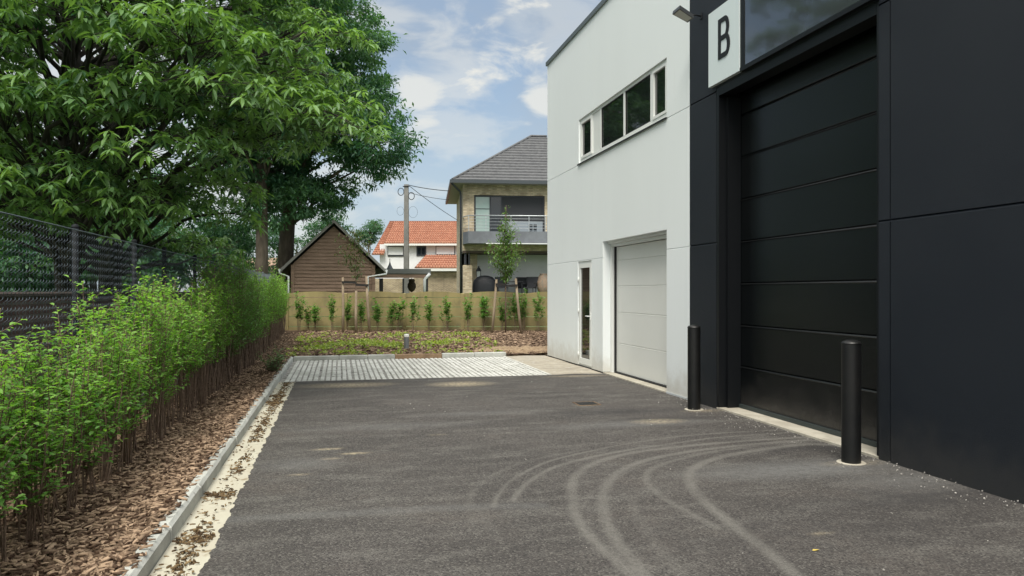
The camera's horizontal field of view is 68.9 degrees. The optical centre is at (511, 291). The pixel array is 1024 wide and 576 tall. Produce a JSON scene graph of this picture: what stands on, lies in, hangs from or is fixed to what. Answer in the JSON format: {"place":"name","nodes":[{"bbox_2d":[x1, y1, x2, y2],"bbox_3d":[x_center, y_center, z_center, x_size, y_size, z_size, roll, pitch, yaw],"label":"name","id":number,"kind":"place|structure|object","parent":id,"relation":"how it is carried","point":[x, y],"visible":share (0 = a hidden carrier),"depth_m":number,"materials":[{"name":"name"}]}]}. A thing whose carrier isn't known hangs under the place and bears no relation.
{"place":"outdoors","nodes":[
{"label":"outdoors","id":0,"kind":"place"},
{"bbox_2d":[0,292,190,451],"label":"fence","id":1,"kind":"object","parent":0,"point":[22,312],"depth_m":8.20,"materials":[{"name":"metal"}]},
{"bbox_2d":[0,330,300,575],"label":"bark mulch","id":2,"kind":"object","parent":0,"point":[193,441],"visible":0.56,"depth_m":5.29,"materials":[{"name":"brown wood"}]},
{"bbox_2d":[0,311,34,481],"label":"hedge shrub","id":3,"kind":"object","parent":2,"relation":"on","point":[13,356],"visible":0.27,"depth_m":4.47,"materials":[{"name":"green plant"}]},
{"bbox_2d":[0,308,38,575],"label":"hedge shrub","id":4,"kind":"object","parent":2,"relation":"on","point":[12,456],"visible":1,"depth_m":3.84,"materials":[{"name":"green plant"}]},
{"bbox_2d":[0,347,46,561],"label":"hedge shrub","id":5,"kind":"object","parent":2,"relation":"on","point":[4,452],"visible":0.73,"depth_m":4.03,"materials":[{"name":"green plant"}]},
{"bbox_2d":[0,341,56,521],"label":"hedge shrub","id":6,"kind":"object","parent":2,"relation":"on","point":[16,490],"visible":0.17,"depth_m":4.74,"materials":[{"name":"green plant"}]},
{"bbox_2d":[0,341,58,495],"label":"hedge shrub","id":7,"kind":"object","parent":2,"relation":"on","point":[31,355],"visible":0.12,"depth_m":5.11,"materials":[{"name":"green plant"}]},
{"bbox_2d":[2,360,74,546],"bbox_3d":[-2.822,0.932,4.377,0.469,1.123,0.484,0,0,-2],"label":"hedge shrub","id":8,"kind":"object","parent":2,"relation":"on","point":[29,491],"visible":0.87,"depth_m":4.38,"materials":[{"name":"green plant"}]},
{"bbox_2d":[7,325,99,526],"bbox_3d":[-2.876,0.839,4.657,0.558,1.288,0.462,0,0,-12],"label":"hedge shrub","id":9,"kind":"object","parent":2,"relation":"on","point":[38,400],"visible":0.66,"depth_m":4.68,"materials":[{"name":"green plant"}]},
{"bbox_2d":[32,308,92,483],"bbox_3d":[-3.332,0.777,5.492,0.435,1.320,0.468,0,0,-37],"label":"hedge shrub","id":10,"kind":"object","parent":2,"relation":"on","point":[47,359],"visible":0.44,"depth_m":5.50,"materials":[{"name":"green plant"}]},
{"bbox_2d":[16,327,114,513],"bbox_3d":[-2.957,0.859,4.966,0.578,1.230,0.520,0,0,-33],"label":"hedge shrub","id":11,"kind":"object","parent":2,"relation":"on","point":[81,416],"visible":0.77,"depth_m":5.01,"materials":[{"name":"green plant"}]},
{"bbox_2d":[42,303,97,473],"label":"hedge shrub","id":12,"kind":"object","parent":2,"relation":"on","point":[73,343],"visible":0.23,"depth_m":5.84,"materials":[{"name":"green plant"}]},
{"bbox_2d":[57,275,117,466],"bbox_3d":[-3.488,0.657,6.126,0.469,1.595,0.484,0,0,33],"label":"hedge shrub","id":13,"kind":"object","parent":2,"relation":"on","point":[87,331],"visible":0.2,"depth_m":6.15,"materials":[{"name":"green plant"}]},
{"bbox_2d":[55,353,127,494],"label":"hedge shrub","id":14,"kind":"object","parent":2,"relation":"on","point":[89,468],"visible":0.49,"depth_m":5.30,"materials":[{"name":"green plant"}]},
{"bbox_2d":[81,308,123,457],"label":"hedge shrub","id":15,"kind":"object","parent":2,"relation":"on","point":[104,364],"visible":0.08,"depth_m":6.44,"materials":[{"name":"green plant"}]},
{"bbox_2d":[68,287,137,448],"bbox_3d":[-3.700,0.703,6.779,0.558,1.498,0.462,0,0,-8],"label":"hedge shrub","id":16,"kind":"object","parent":2,"relation":"on","point":[115,314],"visible":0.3,"depth_m":6.77,"materials":[{"name":"green plant"}]},
{"bbox_2d":[71,311,140,483],"bbox_3d":[-3.146,0.811,5.762,0.558,1.322,0.462,0,0,35],"label":"hedge shrub","id":17,"kind":"object","parent":2,"relation":"on","point":[104,474],"visible":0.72,"depth_m":5.70,"materials":[{"name":"green plant"}]},
{"bbox_2d":[71,292,147,474],"bbox_3d":[-3.210,0.740,5.985,0.578,1.482,0.520,0,0,-36],"label":"hedge shrub","id":18,"kind":"object","parent":2,"relation":"on","point":[124,400],"visible":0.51,"depth_m":5.97,"materials":[{"name":"green plant"}]},
{"bbox_2d":[121,395,131,463],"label":"shrub","id":19,"kind":"object","parent":2,"relation":"on","point":[129,437],"visible":0.23,"depth_m":6.35,"materials":[{"name":"plant"}]},
{"bbox_2d":[101,276,153,401],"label":"hedge shrub","id":20,"kind":"object","parent":2,"relation":"on","point":[138,310],"visible":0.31,"depth_m":7.05,"materials":[{"name":"green plant"}]},
{"bbox_2d":[103,315,157,465],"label":"hedge shrub","id":21,"kind":"object","parent":2,"relation":"on","point":[132,411],"visible":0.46,"depth_m":6.34,"materials":[{"name":"green plant"}]},
{"bbox_2d":[107,314,161,452],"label":"hedge shrub","id":22,"kind":"object","parent":2,"relation":"on","point":[143,403],"visible":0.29,"depth_m":6.70,"materials":[{"name":"green plant"}]},
{"bbox_2d":[125,276,187,443],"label":"hedge shrub","id":23,"kind":"object","parent":2,"relation":"on","point":[150,318],"visible":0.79,"depth_m":7.02,"materials":[{"name":"green plant"}]},
{"bbox_2d":[131,264,182,440],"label":"hedge shrub","id":24,"kind":"object","parent":2,"relation":"on","point":[165,300],"visible":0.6,"depth_m":7.34,"materials":[{"name":"green plant"}]},
{"bbox_2d":[140,290,186,434],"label":"hedge shrub","id":25,"kind":"object","parent":2,"relation":"on","point":[169,353],"visible":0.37,"depth_m":7.66,"materials":[{"name":"green plant"}]},
{"bbox_2d":[137,267,191,414],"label":"hedge shrub","id":26,"kind":"object","parent":2,"relation":"on","point":[172,289],"visible":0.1,"depth_m":8.81,"materials":[{"name":"green plant"}]},
{"bbox_2d":[138,289,195,429],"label":"hedge shrub","id":27,"kind":"object","parent":2,"relation":"on","point":[177,358],"visible":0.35,"depth_m":8.06,"materials":[{"name":"green plant"}]},
{"bbox_2d":[164,288,197,422],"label":"hedge shrub","id":28,"kind":"object","parent":2,"relation":"on","point":[180,376],"visible":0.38,"depth_m":8.30,"materials":[{"name":"green plant"}]},
{"bbox_2d":[162,283,207,411],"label":"hedge shrub","id":29,"kind":"object","parent":2,"relation":"on","point":[191,330],"visible":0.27,"depth_m":8.99,"materials":[{"name":"green plant"}]},
{"bbox_2d":[168,298,211,418],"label":"hedge shrub","id":30,"kind":"object","parent":2,"relation":"on","point":[194,363],"visible":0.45,"depth_m":8.68,"materials":[{"name":"green plant"}]},
{"bbox_2d":[172,288,214,408],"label":"hedge shrub","id":31,"kind":"object","parent":2,"relation":"on","point":[198,367],"visible":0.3,"depth_m":9.34,"materials":[{"name":"green plant"}]},
{"bbox_2d":[186,250,223,378],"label":"hedge shrub","id":32,"kind":"object","parent":2,"relation":"on","point":[205,275],"visible":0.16,"depth_m":12.04,"materials":[{"name":"green plant"}]},
{"bbox_2d":[189,279,221,407],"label":"hedge shrub","id":33,"kind":"object","parent":2,"relation":"on","point":[208,330],"visible":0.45,"depth_m":9.64,"materials":[{"name":"green plant"}]},
{"bbox_2d":[190,289,221,401],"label":"hedge shrub","id":34,"kind":"object","parent":2,"relation":"on","point":[207,318],"visible":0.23,"depth_m":9.96,"materials":[{"name":"green plant"}]},
{"bbox_2d":[186,260,226,396],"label":"hedge shrub","id":35,"kind":"object","parent":2,"relation":"on","point":[213,303],"visible":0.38,"depth_m":10.34,"materials":[{"name":"green plant"}]},
{"bbox_2d":[184,252,231,373],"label":"hedge shrub","id":36,"kind":"object","parent":2,"relation":"on","point":[217,277],"visible":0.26,"depth_m":12.42,"materials":[{"name":"green plant"}]},
{"bbox_2d":[204,286,231,393],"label":"hedge shrub","id":37,"kind":"object","parent":2,"relation":"on","point":[213,379],"visible":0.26,"depth_m":10.71,"materials":[{"name":"green plant"}]},
{"bbox_2d":[209,296,231,390],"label":"hedge shrub","id":38,"kind":"object","parent":2,"relation":"on","point":[218,368],"visible":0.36,"depth_m":10.94,"materials":[{"name":"green plant"}]},
{"bbox_2d":[212,267,239,384],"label":"hedge shrub","id":39,"kind":"object","parent":2,"relation":"on","point":[228,294],"visible":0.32,"depth_m":11.60,"materials":[{"name":"green plant"}]},
{"bbox_2d":[212,287,240,389],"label":"hedge shrub","id":40,"kind":"object","parent":2,"relation":"on","point":[232,326],"visible":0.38,"depth_m":11.32,"materials":[{"name":"green plant"}]},
{"bbox_2d":[218,285,249,378],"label":"hedge shrub","id":41,"kind":"object","parent":2,"relation":"on","point":[236,327],"visible":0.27,"depth_m":12.29,"materials":[{"name":"green plant"}]},
{"bbox_2d":[223,286,247,381],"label":"hedge shrub","id":42,"kind":"object","parent":2,"relation":"on","point":[228,355],"visible":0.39,"depth_m":12.01,"materials":[{"name":"green plant"}]},
{"bbox_2d":[220,254,254,373],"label":"hedge shrub","id":43,"kind":"object","parent":2,"relation":"on","point":[242,271],"visible":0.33,"depth_m":13.30,"materials":[{"name":"green plant"}]},
{"bbox_2d":[223,272,255,375],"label":"hedge shrub","id":44,"kind":"object","parent":2,"relation":"on","point":[241,316],"visible":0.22,"depth_m":12.65,"materials":[{"name":"green plant"}]},
{"bbox_2d":[227,280,259,375],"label":"hedge shrub","id":45,"kind":"object","parent":2,"relation":"on","point":[239,364],"visible":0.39,"depth_m":12.98,"materials":[{"name":"green plant"}]},
{"bbox_2d":[231,275,262,370],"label":"hedge shrub","id":46,"kind":"object","parent":2,"relation":"on","point":[245,356],"visible":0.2,"depth_m":13.94,"materials":[{"name":"green plant"}]},
{"bbox_2d":[235,267,263,367],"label":"hedge shrub","id":47,"kind":"object","parent":2,"relation":"on","point":[249,349],"visible":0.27,"depth_m":14.36,"materials":[{"name":"green plant"}]},
{"bbox_2d":[246,277,265,366],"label":"hedge shrub","id":48,"kind":"object","parent":2,"relation":"on","point":[259,322],"visible":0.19,"depth_m":14.65,"materials":[{"name":"green plant"}]},
{"bbox_2d":[245,269,267,364],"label":"hedge shrub","id":49,"kind":"object","parent":2,"relation":"on","point":[257,310],"visible":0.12,"depth_m":14.95,"materials":[{"name":"green plant"}]},
{"bbox_2d":[256,345,286,371],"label":"weed","id":50,"kind":"object","parent":2,"relation":"on","point":[275,364],"visible":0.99,"depth_m":13.35,"materials":[{"name":"green plant"}]},
{"bbox_2d":[263,275,281,348],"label":"hedge shrub","id":51,"kind":"object","parent":2,"relation":"on","point":[271,308],"visible":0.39,"depth_m":18.64,"materials":[{"name":"green plant"}]},
{"bbox_2d":[38,293,546,516],"bbox_3d":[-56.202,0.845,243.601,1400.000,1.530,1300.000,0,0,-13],"label":"ground","id":52,"kind":"structure","parent":0,"point":[422,316],"depth_m":31.04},
{"bbox_2d":[0,150,132,291],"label":"tree","id":53,"kind":"object","parent":52,"relation":"on","point":[19,273],"visible":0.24,"depth_m":24.66,"materials":[{"name":"green plant"}]},
{"bbox_2d":[1,176,208,291],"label":"tree","id":54,"kind":"object","parent":52,"relation":"on","point":[91,289],"visible":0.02,"depth_m":30.07,"materials":[{"name":"green plant"}]},
{"bbox_2d":[0,211,229,484],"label":"fence","id":55,"kind":"object","parent":52,"relation":"on","point":[75,255],"visible":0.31,"depth_m":7.08,"materials":[{"name":"grey metal"}]},
{"bbox_2d":[79,216,187,291],"bbox_3d":[-12.327,-0.474,23.949,3.836,3.921,3.188,0,0,-13],"label":"tree","id":56,"kind":"object","parent":52,"relation":"on","point":[157,228],"visible":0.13,"depth_m":23.81,"materials":[{"name":"green plant"}]},
{"bbox_2d":[141,226,218,291],"bbox_3d":[-13.131,-0.753,29.175,3.246,4.103,2.786,0,0,20],"label":"tree","id":57,"kind":"object","parent":52,"relation":"on","point":[183,264],"visible":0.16,"depth_m":28.83,"materials":[{"name":"green plant"}]},
{"bbox_2d":[88,167,272,289],"bbox_3d":[-15.579,-2.390,33.127,9.096,6.331,6.548,0,0,-32],"label":"tree","id":58,"kind":"object","parent":52,"relation":"on","point":[246,245],"visible":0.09,"depth_m":33.37,"materials":[{"name":"green plant"}]},
{"bbox_2d":[0,0,391,291],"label":"chestnut tree","id":59,"kind":"object","parent":52,"relation":"on","point":[250,142],"visible":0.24,"depth_m":12.56,"materials":[{"name":"green plant"}]},
{"bbox_2d":[0,0,392,291],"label":"chestnut tree","id":60,"kind":"object","parent":52,"relation":"on","point":[62,179],"visible":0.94,"depth_m":9.84,"materials":[{"name":"green plant"}]},
{"bbox_2d":[117,357,292,575],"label":"kerb","id":61,"kind":"structure","parent":52,"relation":"on","point":[176,519],"depth_m":5.41,"materials":[{"name":"concrete"}]},
{"bbox_2d":[149,382,294,575],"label":"gutter","id":62,"kind":"object","parent":52,"relation":"on","point":[221,516],"visible":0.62,"depth_m":5.51,"materials":[{"name":"concrete"}]},
{"bbox_2d":[150,382,293,575],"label":"leaf litter","id":63,"kind":"object","parent":62,"relation":"on","point":[195,536],"visible":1,"depth_m":5.31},
{"bbox_2d":[185,218,269,288],"bbox_3d":[-15.414,-1.832,37.889,6.202,4.217,5.750,0,0,-13],"label":"tree","id":64,"kind":"object","parent":52,"relation":"on","point":[253,250],"visible":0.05,"depth_m":37.66,"materials":[{"name":"green plant"}]},
{"bbox_2d":[184,0,352,273],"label":"tree","id":65,"kind":"object","parent":52,"relation":"on","point":[259,175],"visible":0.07,"depth_m":30.89,"materials":[{"name":"green plant"}]},
{"bbox_2d":[247,208,356,277],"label":"tree","id":66,"kind":"object","parent":52,"relation":"on","point":[315,227],"visible":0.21,"depth_m":43.66,"materials":[{"name":"green plant"}]},
{"bbox_2d":[223,0,427,297],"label":"tree","id":67,"kind":"object","parent":52,"relation":"on","point":[359,153],"visible":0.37,"depth_m":31.62,"materials":[{"name":"green plant"}]},
{"bbox_2d":[278,220,387,297],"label":"timber shed","id":68,"kind":"structure","parent":52,"relation":"on","point":[315,267],"depth_m":32.95,"materials":[{"name":"wood"},{"name":"roof tile"}]},
{"bbox_2d":[351,219,384,253],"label":"tree","id":69,"kind":"object","parent":52,"relation":"on","point":[374,227],"visible":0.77,"depth_m":67.84,"materials":[{"name":"green plant"}]},
{"bbox_2d":[285,331,503,356],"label":"ground cover","id":70,"kind":"object","parent":52,"relation":"on","point":[370,342],"visible":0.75,"depth_m":20.06,"materials":[{"name":"green plant"}]},
{"bbox_2d":[293,352,505,360],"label":"kerb","id":71,"kind":"structure","parent":52,"relation":"on","point":[392,356],"depth_m":17.15,"materials":[{"name":"concrete"}]},
{"bbox_2d":[375,269,430,297],"bbox_3d":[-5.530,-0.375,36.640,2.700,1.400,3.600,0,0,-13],"label":"carport","id":72,"kind":"object","parent":52,"relation":"on","point":[425,274],"visible":0.77,"depth_m":35.05,"materials":[{"name":"grey metal"}]},
{"bbox_2d":[398,184,417,292],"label":"utility pole","id":73,"kind":"object","parent":52,"relation":"on","point":[406,225],"visible":0.99,"depth_m":44.88,"materials":[{"name":"concrete"}]},
{"bbox_2d":[278,291,546,330],"bbox_3d":[-0.637,0.820,25.500,18.152,1.660,0.110,0,0,0],"label":"concrete fence","id":74,"kind":"object","parent":52,"relation":"on","point":[457,308],"visible":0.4,"depth_m":25.48,"materials":[{"name":"beige concrete"}]},
{"bbox_2d":[372,221,456,292],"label":"white house","id":75,"kind":"structure","parent":52,"relation":"on","point":[433,246],"depth_m":59.91,"materials":[{"name":"orange tile"}]},
{"bbox_2d":[388,246,403,256],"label":"window","id":76,"kind":"structure","parent":75,"relation":"in","point":[393,251],"depth_m":59.90,"materials":[{"name":"grey"}]},
{"bbox_2d":[436,246,454,254],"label":"window","id":77,"kind":"structure","parent":75,"relation":"in","point":[440,250],"depth_m":59.90,"materials":[{"name":"grey"}]},
{"bbox_2d":[395,353,441,358],"bbox_3d":[-2.180,1.510,17.411,1.080,0.120,0.090,0,0,-13],"label":"edging board","id":78,"kind":"object","parent":52,"relation":"on","point":[416,356],"visible":0.91,"depth_m":17.37,"materials":[{"name":"brown wood"}]},
{"bbox_2d":[280,357,600,381],"bbox_3d":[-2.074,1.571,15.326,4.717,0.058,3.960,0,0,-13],"label":"striped paving","id":79,"kind":"structure","parent":52,"relation":"on","point":[495,370],"depth_m":14.96,"materials":[{"name":"concrete"}]},
{"bbox_2d":[506,355,599,374],"bbox_3d":[0.751,1.547,16.168,1.012,0.008,4.330,0,0,-13],"label":"sandy strip","id":80,"kind":"object","parent":79,"relation":"on","point":[550,365],"visible":0.98,"depth_m":15.67,"materials":[{"name":"beige sand"}]},
{"bbox_2d":[472,275,494,291],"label":"barbecue","id":81,"kind":"object","parent":52,"relation":"on","point":[484,283],"visible":0.81,"depth_m":42.32,"materials":[{"name":"black metal"}]},
{"bbox_2d":[445,135,546,292],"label":"brick house","id":82,"kind":"structure","parent":52,"relation":"on","point":[482,195],"depth_m":42.44,"materials":[{"name":"grey"}]},
{"bbox_2d":[474,195,543,231],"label":"window","id":83,"kind":"structure","parent":82,"relation":"in","point":[483,204],"depth_m":42.42,"materials":[{"name":"grey glass"}]},
{"bbox_2d":[537,274,546,291],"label":"planter","id":84,"kind":"object","parent":52,"relation":"on","point":[542,283],"visible":0.71,"depth_m":42.20,"materials":[{"name":"ceramic"}]},
{"bbox_2d":[546,0,1023,503],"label":"industrial unit","id":85,"kind":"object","parent":52,"relation":"on","point":[796,202],"visible":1,"depth_m":8.32,"materials":[{"name":"black metal"}]},
{"bbox_2d":[580,59,666,162],"bbox_3d":[1.935,-3.120,13.501,0.078,0.916,4.296,0,0,-13],"label":"window","id":86,"kind":"structure","parent":85,"relation":"in","point":[643,103],"depth_m":13.13,"materials":[{"name":"white"}]},
{"bbox_2d":[672,6,701,22],"bbox_3d":[2.426,-3.805,10.258,0.381,0.150,0.220,0,0,-13],"label":"wall lamp","id":87,"kind":"object","parent":85,"relation":"attached to","point":[684,14],"visible":1,"depth_m":10.21,"materials":[{"name":"black metal"}]},
{"bbox_2d":[708,0,740,87],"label":"unit sign","id":88,"kind":"object","parent":85,"relation":"attached to","point":[723,42],"visible":1,"depth_m":9.56,"materials":[{"name":"white"}]},
{"bbox_2d":[1,0,600,291],"label":"sky","id":89,"kind":"structure","parent":0,"point":[473,73],"materials":[{"name":"blue"}]},
{"bbox_2d":[285,329,546,356],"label":"bark mulch","id":90,"kind":"object","parent":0,"point":[517,333],"visible":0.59,"depth_m":21.32,"materials":[{"name":"brown wood"}]},
{"bbox_2d":[291,291,309,331],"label":"young shrub","id":91,"kind":"object","parent":90,"relation":"on","point":[298,315],"visible":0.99,"depth_m":24.79,"materials":[{"name":"green plant"}]},
{"bbox_2d":[334,224,375,290],"bbox_3d":[-5.118,-0.372,24.041,1.317,3.604,1.295,0,0,-35],"label":"young tree","id":92,"kind":"object","parent":90,"relation":"on","point":[358,250],"visible":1,"depth_m":24.18,"materials":[{"name":"green plant"}]},
{"bbox_2d":[389,297,408,330],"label":"young shrub","id":93,"kind":"object","parent":90,"relation":"on","point":[397,316],"visible":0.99,"depth_m":24.93,"materials":[{"name":"green plant"}]},
{"bbox_2d":[408,296,420,330],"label":"young shrub","id":94,"kind":"object","parent":90,"relation":"on","point":[413,311],"visible":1,"depth_m":24.77,"materials":[{"name":"green plant"}]},
{"bbox_2d":[437,296,452,330],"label":"young shrub","id":95,"kind":"object","parent":90,"relation":"on","point":[446,308],"visible":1,"depth_m":24.93,"materials":[{"name":"green plant"}]},
{"bbox_2d":[460,293,474,330],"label":"young shrub","id":96,"kind":"object","parent":90,"relation":"on","point":[467,309],"visible":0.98,"depth_m":24.81,"materials":[{"name":"green plant"}]},
{"bbox_2d":[477,293,490,330],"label":"young shrub","id":97,"kind":"object","parent":90,"relation":"on","point":[483,303],"visible":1,"depth_m":24.96,"materials":[{"name":"green plant"}]},
{"bbox_2d":[483,205,527,332],"bbox_3d":[-0.198,-0.686,24.157,1.497,4.231,1.418,0,0,8],"label":"young tree","id":98,"kind":"object","parent":90,"relation":"on","point":[509,264],"visible":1,"depth_m":24.14,"materials":[{"name":"green plant"}]},
{"bbox_2d":[471,345,546,355],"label":"clay soil","id":99,"kind":"structure","parent":90,"relation":"on","point":[517,349],"depth_m":18.50,"materials":[{"name":"brown soil"}]},
{"bbox_2d":[506,292,520,330],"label":"young shrub","id":100,"kind":"object","parent":90,"relation":"on","point":[514,309],"visible":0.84,"depth_m":24.80,"materials":[{"name":"green plant"}]},
{"bbox_2d":[531,291,545,331],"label":"young shrub","id":101,"kind":"object","parent":90,"relation":"on","point":[538,306],"visible":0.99,"depth_m":24.92,"materials":[{"name":"green plant"}]},
{"bbox_2d":[197,374,1023,575],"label":"asphalt yard","id":102,"kind":"structure","parent":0,"point":[393,482],"depth_m":5.65,"materials":[{"name":"grey asphalt"}]},
{"bbox_2d":[315,381,1023,570],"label":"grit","id":103,"kind":"object","parent":102,"relation":"on","point":[833,454],"visible":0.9,"depth_m":6.83,"materials":[{"name":"grey gravel"}]},
{"bbox_2d":[685,325,703,410],"bbox_3d":[2.399,1.002,9.841,0.250,1.137,0.250,0,0,-13],"label":"bollard","id":104,"kind":"object","parent":102,"relation":"on","point":[694,367],"visible":0.95,"depth_m":9.77,"materials":[{"name":"black metal"}]},
{"bbox_2d":[836,339,865,464],"bbox_3d":[3.083,1.002,6.787,0.250,1.137,0.250,0,0,-13],"label":"bollard","id":105,"kind":"object","parent":102,"relation":"on","point":[850,401],"visible":0.98,"depth_m":6.72,"materials":[{"name":"black metal"}]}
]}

